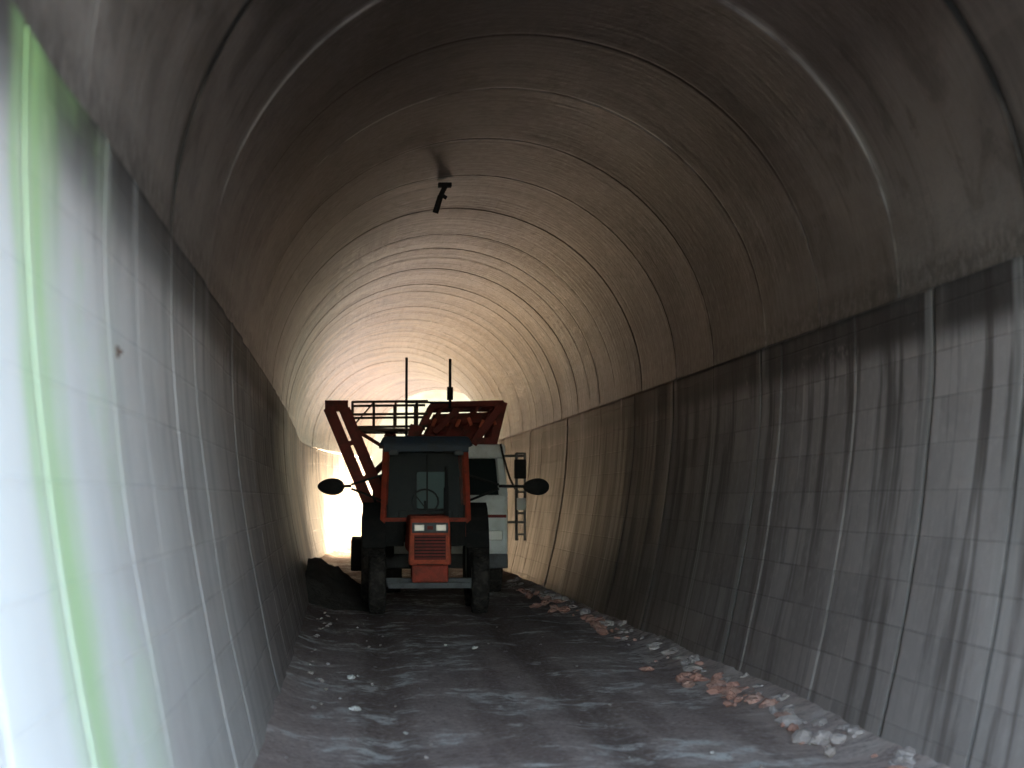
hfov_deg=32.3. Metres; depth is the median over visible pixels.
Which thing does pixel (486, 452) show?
boom truck
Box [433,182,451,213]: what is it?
ceiling bracket
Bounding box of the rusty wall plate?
[116,345,122,357]
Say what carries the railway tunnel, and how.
on the ground
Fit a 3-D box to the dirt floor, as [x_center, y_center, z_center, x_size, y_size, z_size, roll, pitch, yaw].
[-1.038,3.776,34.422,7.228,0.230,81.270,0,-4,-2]
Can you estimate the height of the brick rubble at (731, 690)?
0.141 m
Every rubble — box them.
[284,571,916,767]
[338,594,810,757]
[516,588,907,767]
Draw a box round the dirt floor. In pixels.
[253,548,949,767]
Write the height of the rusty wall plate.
0.050 m
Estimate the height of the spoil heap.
0.719 m
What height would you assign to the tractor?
2.549 m
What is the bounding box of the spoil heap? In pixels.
[305,557,368,611]
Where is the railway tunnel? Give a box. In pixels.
[0,0,1023,767]
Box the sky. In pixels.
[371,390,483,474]
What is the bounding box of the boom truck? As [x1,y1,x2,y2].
[324,357,525,592]
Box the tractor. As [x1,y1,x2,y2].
[318,436,548,612]
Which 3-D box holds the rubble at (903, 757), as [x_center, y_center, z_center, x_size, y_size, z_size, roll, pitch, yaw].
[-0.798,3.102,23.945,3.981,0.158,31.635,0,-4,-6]

